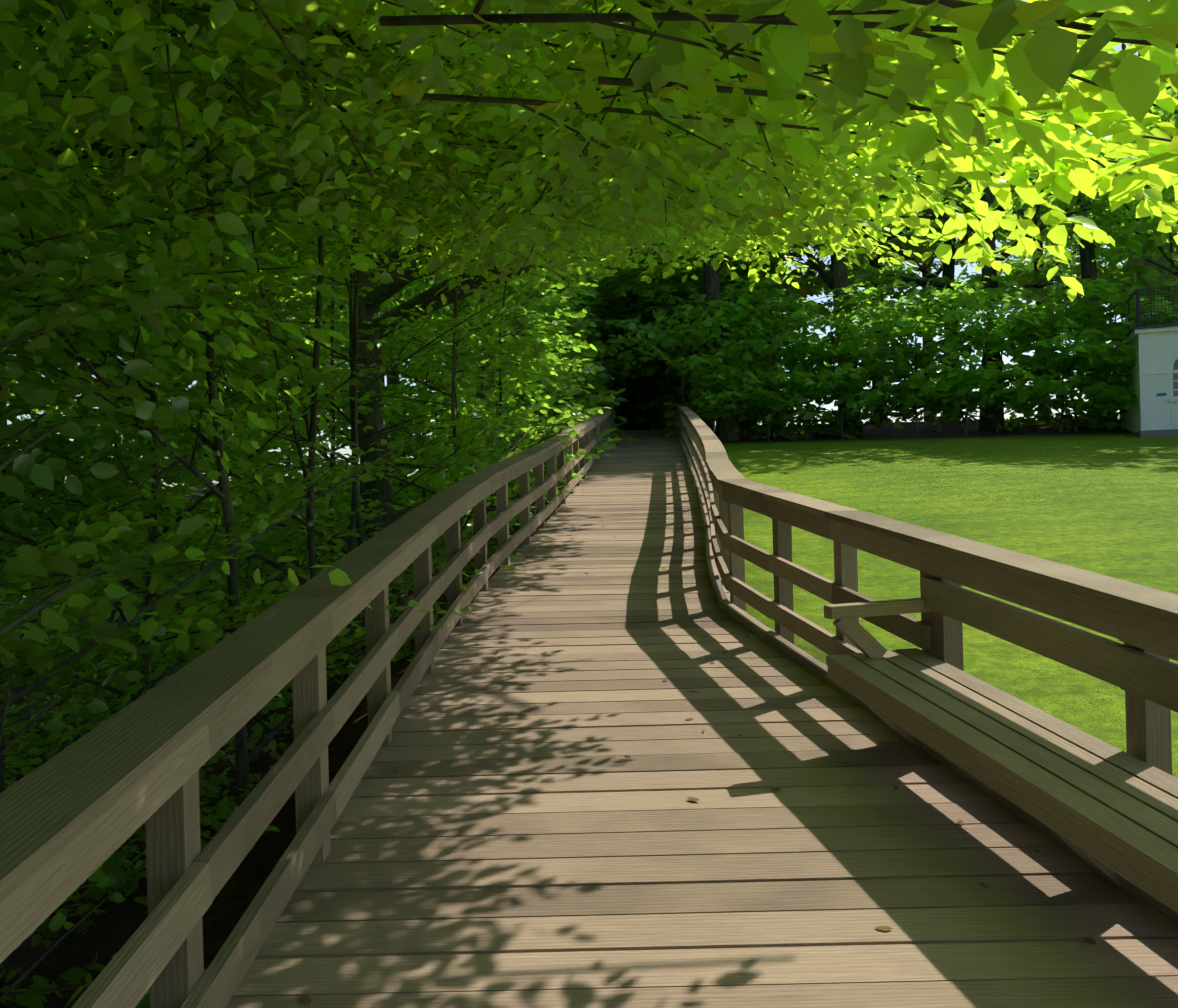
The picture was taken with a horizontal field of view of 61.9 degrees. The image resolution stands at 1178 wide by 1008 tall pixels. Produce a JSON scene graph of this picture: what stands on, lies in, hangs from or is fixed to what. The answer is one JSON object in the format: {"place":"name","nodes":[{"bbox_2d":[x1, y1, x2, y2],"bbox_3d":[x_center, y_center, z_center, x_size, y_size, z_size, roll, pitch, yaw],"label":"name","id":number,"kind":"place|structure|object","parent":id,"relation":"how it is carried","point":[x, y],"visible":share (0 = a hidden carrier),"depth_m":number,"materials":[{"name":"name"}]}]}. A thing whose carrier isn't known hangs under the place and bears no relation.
{"place":"outdoors","nodes":[
{"label":"outdoors","id":0,"kind":"place"},
{"bbox_2d":[0,156,185,572],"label":"tree","id":1,"kind":"object","parent":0,"point":[1,388],"depth_m":23.07,"materials":[{"name":"green plant"}]},
{"bbox_2d":[6,0,1148,487],"label":"sky","id":2,"kind":"structure","parent":0,"point":[958,269],"materials":[{"name":"white"}]},
{"bbox_2d":[0,418,1177,1007],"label":"terrain","id":3,"kind":"structure","parent":0,"point":[1104,502],"depth_m":11.30,"materials":[{"name":"green plant"}]},
{"bbox_2d":[0,220,221,757],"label":"tree","id":4,"kind":"object","parent":3,"relation":"on","point":[27,557],"depth_m":2.51,"materials":[{"name":"green plant"}]},
{"bbox_2d":[0,121,225,934],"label":"tree sapling","id":5,"kind":"object","parent":3,"relation":"on","point":[85,924],"depth_m":8.57,"materials":[{"name":"green plant"}]},
{"bbox_2d":[17,18,260,376],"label":"tree","id":6,"kind":"object","parent":3,"relation":"on","point":[121,358],"depth_m":16.48,"materials":[{"name":"green plant"}]},
{"bbox_2d":[0,797,280,1000],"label":"tree sapling","id":7,"kind":"object","parent":3,"relation":"on","point":[99,878],"depth_m":3.55,"materials":[{"name":"green plant"}]},
{"bbox_2d":[0,127,351,670],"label":"tree sapling","id":8,"kind":"object","parent":3,"relation":"on","point":[165,606],"depth_m":3.21,"materials":[{"name":"green plant"}]},
{"bbox_2d":[0,24,403,168],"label":"tree sapling","id":9,"kind":"object","parent":3,"relation":"on","point":[147,116],"depth_m":3.46,"materials":[{"name":"green plant"}]},
{"bbox_2d":[0,215,406,668],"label":"tree sapling","id":10,"kind":"object","parent":3,"relation":"on","point":[140,577],"depth_m":12.78,"materials":[{"name":"green plant"}]},
{"bbox_2d":[0,253,412,1007],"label":"tree sapling","id":11,"kind":"object","parent":3,"relation":"on","point":[254,303],"depth_m":4.95,"materials":[{"name":"green plant"}]},
{"bbox_2d":[0,0,426,1007],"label":"tree sapling","id":12,"kind":"object","parent":3,"relation":"on","point":[230,225],"depth_m":3.56,"materials":[{"name":"green plant"}]},
{"bbox_2d":[12,214,414,556],"bbox_3d":[-9.221,-9.953,24.682,15.773,22.880,20.558,-2,0,2],"label":"tree","id":13,"kind":"object","parent":3,"relation":"on","point":[315,298],"depth_m":23.06,"materials":[{"name":"green plant"}]},
{"bbox_2d":[0,272,433,948],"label":"tree sapling","id":14,"kind":"object","parent":3,"relation":"on","point":[164,626],"depth_m":5.07,"materials":[{"name":"green plant"}]},
{"bbox_2d":[0,66,440,851],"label":"tree sapling","id":15,"kind":"object","parent":3,"relation":"on","point":[224,342],"depth_m":4.65,"materials":[{"name":"green plant"}]},
{"bbox_2d":[0,0,441,703],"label":"tree sapling","id":16,"kind":"object","parent":3,"relation":"on","point":[290,370],"depth_m":5.55,"materials":[{"name":"green plant"}]},
{"bbox_2d":[0,24,480,859],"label":"tree sapling","id":17,"kind":"object","parent":3,"relation":"on","point":[108,438],"depth_m":6.22,"materials":[{"name":"green plant"}]},
{"bbox_2d":[0,193,481,733],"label":"tree sapling","id":18,"kind":"object","parent":3,"relation":"on","point":[324,509],"depth_m":8.00,"materials":[{"name":"green plant"}]},
{"bbox_2d":[0,156,522,683],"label":"tree sapling","id":19,"kind":"object","parent":3,"relation":"on","point":[293,346],"depth_m":7.90,"materials":[{"name":"green plant"}]},
{"bbox_2d":[0,188,535,652],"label":"tree sapling","id":20,"kind":"object","parent":3,"relation":"on","point":[476,320],"depth_m":9.53,"materials":[{"name":"green plant"}]},
{"bbox_2d":[190,232,350,387],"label":"tree","id":21,"kind":"object","parent":3,"relation":"on","point":[335,364],"depth_m":40.18,"materials":[{"name":"green plant"}]},
{"bbox_2d":[78,242,463,586],"bbox_3d":[-5.797,-1.975,18.304,7.262,7.645,7.473,-2,0,34],"label":"tree sapling","id":22,"kind":"object","parent":3,"relation":"on","point":[326,464],"depth_m":18.10,"materials":[{"name":"green plant"}]},
{"bbox_2d":[20,232,548,632],"bbox_3d":[-3.770,-1.342,12.173,6.514,7.280,7.217,-2,0,2],"label":"tree sapling","id":23,"kind":"object","parent":3,"relation":"on","point":[459,441],"depth_m":12.02,"materials":[{"name":"green plant"}]},
{"bbox_2d":[62,189,541,678],"bbox_3d":[-3.401,-2.020,10.143,5.922,8.030,5.053,-2,0,2],"label":"tree sapling","id":24,"kind":"object","parent":3,"relation":"on","point":[495,422],"depth_m":10.54,"materials":[{"name":"green plant"}]},
{"bbox_2d":[257,250,461,406],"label":"tree","id":25,"kind":"object","parent":3,"relation":"on","point":[345,314],"depth_m":33.05,"materials":[{"name":"plant"}]},
{"bbox_2d":[229,219,558,536],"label":"tree sapling","id":26,"kind":"object","parent":3,"relation":"on","point":[421,332],"depth_m":13.26,"materials":[{"name":"green plant"}]},
{"bbox_2d":[204,240,590,534],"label":"tree sapling","id":27,"kind":"object","parent":3,"relation":"on","point":[410,489],"depth_m":16.78,"materials":[{"name":"green plant"}]},
{"bbox_2d":[232,200,590,540],"bbox_3d":[-2.844,-2.185,14.803,5.951,6.720,6.327,-2,0,2],"label":"tree sapling","id":28,"kind":"object","parent":3,"relation":"on","point":[425,395],"depth_m":14.46,"materials":[{"name":"green plant"}]},
{"bbox_2d":[314,276,570,506],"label":"tree sapling","id":29,"kind":"object","parent":3,"relation":"on","point":[417,283],"depth_m":24.49,"materials":[{"name":"green plant"}]},
{"bbox_2d":[308,261,611,544],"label":"tree sapling","id":30,"kind":"object","parent":3,"relation":"on","point":[425,409],"depth_m":15.41,"materials":[{"name":"green plant"}]},
{"bbox_2d":[319,243,616,515],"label":"tree sapling","id":31,"kind":"object","parent":3,"relation":"on","point":[567,378],"depth_m":19.40,"materials":[{"name":"green plant"}]},
{"bbox_2d":[384,267,598,493],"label":"tree sapling","id":32,"kind":"object","parent":3,"relation":"on","point":[579,314],"depth_m":20.83,"materials":[{"name":"green plant"}]},
{"bbox_2d":[395,251,621,493],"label":"tree sapling","id":33,"kind":"object","parent":3,"relation":"on","point":[592,398],"depth_m":22.27,"materials":[{"name":"green plant"}]},
{"bbox_2d":[399,278,635,470],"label":"tree sapling","id":34,"kind":"object","parent":3,"relation":"on","point":[593,380],"depth_m":26.54,"materials":[{"name":"green plant"}]},
{"bbox_2d":[382,245,655,511],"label":"tree","id":35,"kind":"object","parent":3,"relation":"on","point":[390,380],"depth_m":22.67,"materials":[{"name":"green plant"}]},
{"bbox_2d":[462,277,637,430],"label":"tree","id":36,"kind":"object","parent":3,"relation":"on","point":[621,330],"depth_m":35.18,"materials":[{"name":"green plant"}]},
{"bbox_2d":[486,252,630,438],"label":"tree sapling","id":37,"kind":"object","parent":3,"relation":"on","point":[608,364],"depth_m":30.04,"materials":[{"name":"green plant"}]},
{"bbox_2d":[0,0,1130,333],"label":"tree","id":38,"kind":"object","parent":3,"relation":"on","point":[142,26],"depth_m":3.52,"materials":[{"name":"green plant"}]},
{"bbox_2d":[0,401,1177,1007],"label":"railing","id":39,"kind":"object","parent":3,"relation":"on","point":[76,813],"visible":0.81,"depth_m":3.55,"materials":[{"name":"brown wood"}]},
{"bbox_2d":[0,0,1177,327],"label":"tree","id":40,"kind":"object","parent":3,"relation":"on","point":[693,234],"depth_m":6.21,"materials":[{"name":"green plant"}]},
{"bbox_2d":[348,159,843,617],"bbox_3d":[-4.374,-7.779,14.634,18.095,19.421,20.244,-2,0,-27],"label":"beech tree","id":41,"kind":"object","parent":3,"relation":"on","point":[379,296],"depth_m":14.55,"materials":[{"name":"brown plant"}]},
{"bbox_2d":[554,267,691,429],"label":"tree","id":42,"kind":"object","parent":3,"relation":"on","point":[644,416],"depth_m":37.41,"materials":[{"name":"green plant"}]},
{"bbox_2d":[576,298,670,429],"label":"tree","id":43,"kind":"object","parent":3,"relation":"on","point":[639,399],"depth_m":39.05,"materials":[{"name":"green plant"}]},
{"bbox_2d":[512,249,742,499],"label":"tree","id":44,"kind":"object","parent":3,"relation":"on","point":[602,308],"depth_m":30.52,"materials":[{"name":"green plant"}]},
{"bbox_2d":[572,298,691,429],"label":"tree","id":45,"kind":"object","parent":3,"relation":"on","point":[645,378],"depth_m":38.45,"materials":[{"name":"green plant"}]},
{"bbox_2d":[604,251,676,428],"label":"tree","id":46,"kind":"object","parent":3,"relation":"on","point":[654,393],"depth_m":38.53,"materials":[{"name":"green plant"}]},
{"bbox_2d":[559,250,732,429],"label":"tree","id":47,"kind":"object","parent":3,"relation":"on","point":[645,370],"depth_m":35.83,"materials":[{"name":"green plant"}]},
{"bbox_2d":[574,276,777,424],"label":"tree","id":48,"kind":"object","parent":3,"relation":"on","point":[643,407],"depth_m":37.23,"materials":[{"name":"green plant"}]},
{"bbox_2d":[599,304,774,425],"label":"hedge shrub","id":49,"kind":"object","parent":3,"relation":"on","point":[732,350],"depth_m":27.65,"materials":[{"name":"green plant"}]},
{"bbox_2d":[608,332,766,429],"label":"sapling","id":50,"kind":"object","parent":3,"relation":"on","point":[658,398],"depth_m":36.41,"materials":[{"name":"green plant"}]},
{"bbox_2d":[609,242,789,405],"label":"tree","id":51,"kind":"object","parent":3,"relation":"on","point":[680,293],"depth_m":33.39,"materials":[{"name":"green plant"}]},
{"bbox_2d":[225,429,1177,1007],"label":"boardwalk deck","id":52,"kind":"structure","parent":3,"relation":"on","point":[527,829],"depth_m":3.79,"materials":[{"name":"brown wood"}]},
{"bbox_2d":[300,438,1171,1004],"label":"fallen leaves","id":53,"kind":"object","parent":52,"relation":"on","point":[376,854],"visible":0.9,"depth_m":4.19,"materials":[{"name":"brown plant"}]},
{"bbox_2d":[591,238,819,425],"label":"tree","id":54,"kind":"object","parent":3,"relation":"on","point":[670,301],"depth_m":29.92,"materials":[{"name":"green plant"}]},
{"bbox_2d":[600,244,816,430],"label":"tree","id":55,"kind":"object","parent":3,"relation":"on","point":[653,425],"depth_m":36.76,"materials":[{"name":"green plant"}]},
{"bbox_2d":[615,216,809,431],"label":"tree","id":56,"kind":"object","parent":3,"relation":"on","point":[770,270],"depth_m":33.96,"materials":[{"name":"green plant"}]},
{"bbox_2d":[644,275,800,438],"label":"hedge shrub","id":57,"kind":"object","parent":3,"relation":"on","point":[654,339],"depth_m":27.70,"materials":[{"name":"green plant"}]},
{"bbox_2d":[659,294,857,440],"bbox_3d":[5.290,-3.865,28.584,5.067,4.340,5.442,-2,0,28],"label":"hedge shrub","id":58,"kind":"object","parent":3,"relation":"on","point":[745,378],"depth_m":27.56,"materials":[{"name":"green plant"}]},
{"bbox_2d":[636,157,907,440],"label":"tree","id":59,"kind":"object","parent":3,"relation":"on","point":[712,285],"depth_m":29.05,"materials":[{"name":"plant"}]},
{"bbox_2d":[762,244,821,425],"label":"tree","id":60,"kind":"object","parent":3,"relation":"on","point":[768,342],"depth_m":43.88,"materials":[{"name":"green plant"}]},
{"bbox_2d":[717,276,898,438],"bbox_3d":[6.083,-4.168,29.046,5.210,4.766,6.062,-2,0,2],"label":"hedge shrub","id":61,"kind":"object","parent":3,"relation":"on","point":[799,315],"depth_m":27.85,"materials":[{"name":"green plant"}]},
{"bbox_2d":[732,279,953,439],"bbox_3d":[6.995,-3.990,28.727,6.055,4.692,7.341,-2,0,2],"label":"hedge shrub","id":62,"kind":"object","parent":3,"relation":"on","point":[890,334],"depth_m":27.40,"materials":[{"name":"green plant"}]},
{"bbox_2d":[737,22,960,429],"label":"tree","id":63,"kind":"object","parent":3,"relation":"on","point":[793,289],"depth_m":37.57,"materials":[{"name":"green plant"}]},
{"bbox_2d":[763,299,979,435],"bbox_3d":[8.311,-4.078,29.319,6.813,4.352,6.441,-2,0,2],"label":"hedge shrub","id":64,"kind":"object","parent":3,"relation":"on","point":[861,357],"depth_m":28.00,"materials":[{"name":"green plant"}]},
{"bbox_2d":[773,211,977,390],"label":"tree","id":65,"kind":"object","parent":3,"relation":"on","point":[901,269],"depth_m":52.54,"materials":[{"name":"plant"}]},
{"bbox_2d":[777,274,1032,436],"bbox_3d":[8.928,-4.015,28.285,6.966,4.452,5.402,-2,0,2],"label":"hedge shrub","id":66,"kind":"object","parent":3,"relation":"on","point":[969,296],"depth_m":27.28,"materials":[{"name":"green plant"}]},
{"bbox_2d":[734,19,1075,432],"bbox_3d":[7.565,-14.375,31.491,12.557,24.699,16.670,-2,0,-27],"label":"tree","id":67,"kind":"object","parent":3,"relation":"on","point":[860,258],"depth_m":30.58,"materials":[{"name":"green plant"}]},
{"bbox_2d":[776,48,1117,420],"bbox_3d":[11.312,-15.979,38.768,15.808,26.263,18.721,-2,0,2],"label":"tree","id":68,"kind":"object","parent":3,"relation":"on","point":[825,288],"depth_m":36.53,"materials":[{"name":"plant"}]},
{"bbox_2d":[852,89,1047,420],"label":"tree","id":69,"kind":"object","parent":3,"relation":"on","point":[1007,243],"depth_m":52.14,"materials":[{"name":"plant"}]},
{"bbox_2d":[863,290,1093,434],"bbox_3d":[10.614,-4.082,28.358,6.172,4.418,5.796,-2,0,2],"label":"hedge shrub","id":70,"kind":"object","parent":3,"relation":"on","point":[1007,305],"depth_m":27.50,"materials":[{"name":"green plant"}]},
{"bbox_2d":[784,46,1177,430],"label":"tree","id":71,"kind":"object","parent":3,"relation":"on","point":[861,271],"depth_m":29.71,"materials":[{"name":"plant"}]},
{"bbox_2d":[845,0,1158,417],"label":"tree","id":72,"kind":"object","parent":3,"relation":"on","point":[920,249],"depth_m":42.97,"materials":[{"name":"green plant"}]},
{"bbox_2d":[895,299,1128,432],"bbox_3d":[12.110,-3.912,29.026,6.992,3.877,6.431,-2,0,2],"label":"hedge shrub","id":73,"kind":"object","parent":3,"relation":"on","point":[1041,389],"depth_m":27.42,"materials":[{"name":"green plant"}]},
{"bbox_2d":[854,48,1176,423],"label":"tree","id":74,"kind":"object","parent":3,"relation":"on","point":[1117,273],"depth_m":32.90,"materials":[{"name":"plant"}]},
{"bbox_2d":[913,44,1131,412],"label":"tree","id":75,"kind":"object","parent":3,"relation":"on","point":[999,238],"depth_m":50.10,"materials":[{"name":"green plant"}]},
{"bbox_2d":[934,283,1142,431],"bbox_3d":[13.449,-4.219,28.756,6.884,4.536,6.289,-2,0,2],"label":"hedge shrub","id":76,"kind":"object","parent":3,"relation":"on","point":[1021,408],"depth_m":27.53,"materials":[{"name":"green plant"}]},
{"bbox_2d":[975,275,1149,431],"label":"hedge shrub","id":77,"kind":"object","parent":3,"relation":"on","point":[1104,284],"depth_m":27.39,"materials":[{"name":"green plant"}]},
{"bbox_2d":[1010,216,1140,321],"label":"tree","id":78,"kind":"object","parent":3,"relation":"on","point":[1049,242],"depth_m":41.84,"materials":[{"name":"plant"}]},
{"bbox_2d":[975,32,1177,322],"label":"tree","id":79,"kind":"object","parent":3,"relation":"on","point":[1030,256],"depth_m":54.21,"materials":[{"name":"green plant"}]},
{"bbox_2d":[997,0,1174,303],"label":"tree","id":80,"kind":"object","parent":3,"relation":"on","point":[1026,277],"depth_m":39.35,"materials":[{"name":"green plant"}]},
{"bbox_2d":[1002,279,1177,428],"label":"hedge shrub","id":81,"kind":"object","parent":3,"relation":"on","point":[1093,362],"depth_m":27.32,"materials":[{"name":"green plant"}]},
{"bbox_2d":[1007,83,1177,313],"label":"tree","id":82,"kind":"object","parent":3,"relation":"on","point":[1144,226],"depth_m":27.60,"materials":[{"name":"green plant"}]},
{"bbox_2d":[1056,295,1177,417],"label":"hedge shrub","id":83,"kind":"object","parent":3,"relation":"on","point":[1096,393],"depth_m":28.25,"materials":[{"name":"green plant"}]},
{"bbox_2d":[1060,292,1177,421],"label":"hedge shrub","id":84,"kind":"object","parent":3,"relation":"on","point":[1122,340],"depth_m":27.15,"materials":[{"name":"green plant"}]},
{"bbox_2d":[1114,285,1177,437],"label":"house","id":85,"kind":"structure","parent":3,"relation":"on","point":[1153,381],"depth_m":25.47,"materials":[{"name":"paint"}]},
{"bbox_2d":[1116,218,1177,322],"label":"tree","id":86,"kind":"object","parent":3,"relation":"on","point":[1162,260],"depth_m":33.20,"materials":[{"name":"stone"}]},
{"bbox_2d":[379,0,1177,300],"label":"tree","id":87,"kind":"object","parent":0,"point":[1036,69],"depth_m":2.34,"materials":[{"name":"green plant"}]}
]}

